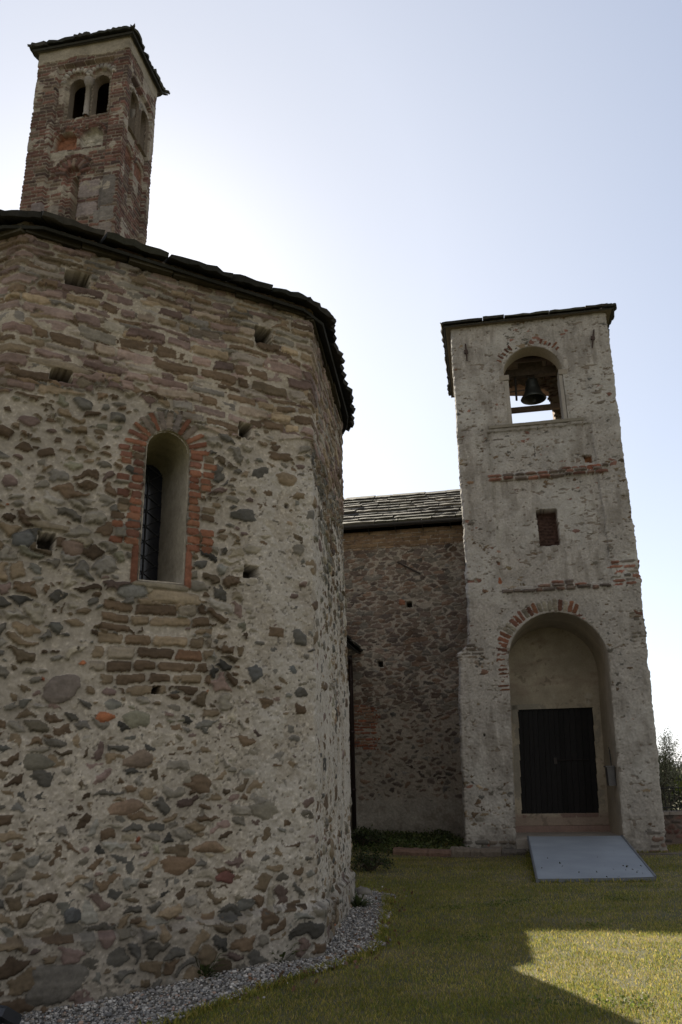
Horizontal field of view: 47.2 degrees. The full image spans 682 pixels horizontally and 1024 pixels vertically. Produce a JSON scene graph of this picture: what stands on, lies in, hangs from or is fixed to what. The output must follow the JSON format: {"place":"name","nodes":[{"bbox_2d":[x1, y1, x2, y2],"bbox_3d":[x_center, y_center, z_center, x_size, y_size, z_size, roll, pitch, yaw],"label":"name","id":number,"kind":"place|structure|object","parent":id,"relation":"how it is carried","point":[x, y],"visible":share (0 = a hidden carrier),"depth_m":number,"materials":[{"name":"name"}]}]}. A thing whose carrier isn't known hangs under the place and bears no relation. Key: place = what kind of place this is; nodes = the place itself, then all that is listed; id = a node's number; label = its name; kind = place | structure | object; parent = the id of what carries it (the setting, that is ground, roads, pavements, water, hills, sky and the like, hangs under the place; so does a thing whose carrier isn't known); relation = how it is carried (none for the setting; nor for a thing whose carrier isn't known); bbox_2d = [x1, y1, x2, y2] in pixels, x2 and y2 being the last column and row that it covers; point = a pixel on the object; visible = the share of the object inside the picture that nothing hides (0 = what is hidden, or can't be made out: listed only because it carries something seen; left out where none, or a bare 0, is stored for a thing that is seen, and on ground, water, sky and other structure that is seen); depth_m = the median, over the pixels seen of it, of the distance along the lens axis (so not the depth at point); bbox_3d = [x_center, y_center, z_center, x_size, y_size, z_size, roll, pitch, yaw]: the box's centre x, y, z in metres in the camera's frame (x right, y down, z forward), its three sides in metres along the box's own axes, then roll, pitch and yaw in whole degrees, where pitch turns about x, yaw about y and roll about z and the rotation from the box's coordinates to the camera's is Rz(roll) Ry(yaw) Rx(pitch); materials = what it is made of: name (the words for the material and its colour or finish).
{"place":"outdoors","nodes":[
{"label":"outdoors","id":0,"kind":"place"},
{"bbox_2d":[0,0,681,766],"label":"sky","id":1,"kind":"structure","parent":0,"point":[403,168],"materials":[{"name":"blue"}]},
{"bbox_2d":[137,769,681,1023],"bbox_3d":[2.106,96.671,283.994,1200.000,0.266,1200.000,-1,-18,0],"label":"ground","id":2,"kind":"structure","parent":0,"point":[643,951],"depth_m":7.18,"materials":[{"name":"green plant"}]},
{"bbox_2d":[0,209,355,1015],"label":"octagonal baptistery","id":3,"kind":"structure","parent":2,"relation":"on","point":[174,751],"depth_m":7.47,"materials":[{"name":"stone"}]},
{"bbox_2d":[19,23,169,244],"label":"brick bell tower","id":4,"kind":"structure","parent":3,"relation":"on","point":[90,143],"depth_m":13.02,"materials":[{"name":"brick"}]},
{"bbox_2d":[139,464,162,580],"bbox_3d":[-2.091,0.140,8.348,0.476,1.598,0.033,9,-21,-27],"label":"window","id":5,"kind":"structure","parent":3,"relation":"in","point":[152,507],"depth_m":8.38,"materials":[{"name":"black glass"}]},
{"bbox_2d":[20,886,406,1023],"bbox_3d":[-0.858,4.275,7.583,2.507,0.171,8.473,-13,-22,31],"label":"gravel","id":6,"kind":"structure","parent":2,"relation":"on","point":[167,999],"depth_m":6.21,"materials":[{"name":"grey gravel"}]},
{"bbox_2d":[0,1005,22,1023],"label":"floodlight","id":7,"kind":"object","parent":6,"relation":"on","point":[8,1015],"visible":1,"depth_m":5.48,"materials":[{"name":"black metal"}]},
{"bbox_2d":[194,952,227,979],"bbox_3d":[-1.171,3.837,6.634,0.612,0.249,0.410,-1,-18,0],"label":"weed tuft","id":8,"kind":"object","parent":6,"relation":"on","point":[203,968],"visible":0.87,"depth_m":6.58,"materials":[{"name":"green plant"}]},
{"bbox_2d":[272,942,307,961],"bbox_3d":[-0.518,3.948,7.009,0.505,0.202,0.410,-1,-18,0],"label":"weed tuft","id":9,"kind":"object","parent":6,"relation":"on","point":[282,955],"visible":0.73,"depth_m":6.91,"materials":[{"name":"green plant"}]},
{"bbox_2d":[231,887,434,998],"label":"dead leaves","id":10,"kind":"object","parent":6,"relation":"on","point":[326,957],"visible":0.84,"depth_m":7.14,"materials":[{"name":"brown plant"}]},
{"bbox_2d":[357,887,371,895],"bbox_3d":[0.318,5.195,10.643,0.212,0.145,0.202,-1,-18,0],"label":"loose stone","id":11,"kind":"object","parent":6,"relation":"on","point":[363,890],"visible":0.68,"depth_m":10.60,"materials":[{"name":"grey stone"}]},
{"bbox_2d":[351,891,381,907],"bbox_3d":[0.222,4.829,9.719,0.593,0.216,0.377,-1,-18,0],"label":"weed tuft","id":12,"kind":"object","parent":6,"relation":"on","point":[358,902],"visible":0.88,"depth_m":9.69,"materials":[{"name":"green plant"}]},
{"bbox_2d":[351,824,385,845],"bbox_3d":[0.440,6.956,16.795,1.080,0.482,1.066,-1,-18,0],"label":"leafy bush","id":13,"kind":"object","parent":2,"relation":"on","point":[364,835],"visible":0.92,"depth_m":16.58,"materials":[{"name":"green plant"}]},
{"bbox_2d":[351,847,395,872],"bbox_3d":[0.503,5.966,13.390,0.847,0.426,0.839,-7,-19,15],"label":"leafy bush","id":14,"kind":"object","parent":2,"relation":"on","point":[367,862],"visible":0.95,"depth_m":13.33,"materials":[{"name":"green plant"}]},
{"bbox_2d":[352,828,483,853],"bbox_3d":[1.581,7.297,17.323,2.710,0.370,3.160,-1,-18,0],"label":"ground cover","id":15,"kind":"object","parent":2,"relation":"on","point":[413,838],"visible":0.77,"depth_m":16.66,"materials":[{"name":"green plant"}]},
{"bbox_2d":[393,847,450,856],"bbox_3d":[1.635,6.859,15.672,1.175,0.239,0.262,-6,-19,13],"label":"kerb stone","id":16,"kind":"object","parent":2,"relation":"on","point":[415,851],"visible":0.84,"depth_m":15.60,"materials":[{"name":"stone"}]},
{"bbox_2d":[342,489,586,838],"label":"church nave","id":17,"kind":"structure","parent":2,"relation":"on","point":[406,598],"depth_m":20.54,"materials":[{"name":"stone"}]},
{"bbox_2d":[450,846,501,855],"bbox_3d":[2.692,6.799,15.556,1.013,0.249,0.270,-6,-19,14],"label":"kerb stone","id":18,"kind":"object","parent":2,"relation":"on","point":[472,851],"visible":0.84,"depth_m":15.48,"materials":[{"name":"stone"}]},
{"bbox_2d":[502,848,526,855],"bbox_3d":[3.435,6.770,15.452,0.489,0.200,0.269,-4,-19,9],"label":"kerb stone","id":19,"kind":"object","parent":2,"relation":"on","point":[511,851],"visible":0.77,"depth_m":15.36,"materials":[{"name":"stone"}]},
{"bbox_2d":[412,881,681,1022],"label":"lawn clover","id":20,"kind":"object","parent":2,"relation":"on","point":[632,1003],"visible":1,"depth_m":7.71,"materials":[{"name":"green plant"}]},
{"bbox_2d":[440,303,667,851],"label":"plastered bell tower","id":21,"kind":"structure","parent":2,"relation":"on","point":[554,609],"depth_m":17.83,"materials":[{"name":"paint"}]},
{"bbox_2d":[506,361,555,404],"bbox_3d":[4.854,-3.301,19.920,1.279,1.080,0.644,-1,-18,0],"label":"church bell","id":22,"kind":"object","parent":21,"relation":"hanging from","point":[534,394],"visible":0.99,"depth_m":19.93,"materials":[{"name":"brown metal"}]},
{"bbox_2d":[518,708,598,813],"bbox_3d":[5.009,5.740,18.077,1.839,2.340,0.095,-4,-19,9],"label":"door","id":23,"kind":"structure","parent":21,"relation":"in","point":[573,719],"depth_m":18.06,"materials":[{"name":"wood"}]},
{"bbox_2d":[603,747,615,785],"bbox_3d":[5.611,5.323,16.348,0.180,0.770,0.360,-4,-19,9],"label":"wall lamp","id":24,"kind":"object","parent":21,"relation":"attached to","point":[610,776],"visible":1,"depth_m":16.16,"materials":[{"name":"grey metal"}]},
{"bbox_2d":[442,852,681,857],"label":"bare soil","id":25,"kind":"structure","parent":2,"relation":"on","point":[652,853],"depth_m":15.20,"materials":[{"name":"brown soil"}]},
{"bbox_2d":[527,835,656,882],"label":"access ramp","id":26,"kind":"structure","parent":2,"relation":"on","point":[586,857],"depth_m":12.98,"materials":[{"name":"concrete"}]},
{"bbox_2d":[656,727,681,810],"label":"leafy tree","id":27,"kind":"object","parent":2,"relation":"on","point":[665,776],"visible":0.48,"depth_m":18.86,"materials":[{"name":"green plant"}]},
{"bbox_2d":[659,757,681,809],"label":"hedge","id":28,"kind":"object","parent":2,"relation":"on","point":[676,795],"visible":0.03,"depth_m":21.32,"materials":[{"name":"green plant"}]},
{"bbox_2d":[663,810,681,844],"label":"boundary wall","id":29,"kind":"structure","parent":2,"relation":"on","point":[673,824],"depth_m":16.88,"materials":[{"name":"brick"}]},
{"bbox_2d":[660,786,681,810],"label":"iron railing","id":30,"kind":"object","parent":29,"relation":"on","point":[663,788],"visible":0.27,"depth_m":17.23,"materials":[{"name":"grey metal"}]},
{"bbox_2d":[667,769,681,795],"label":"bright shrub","id":31,"kind":"object","parent":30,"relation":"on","point":[680,785],"visible":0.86,"depth_m":17.70,"materials":[{"name":"green plant"}]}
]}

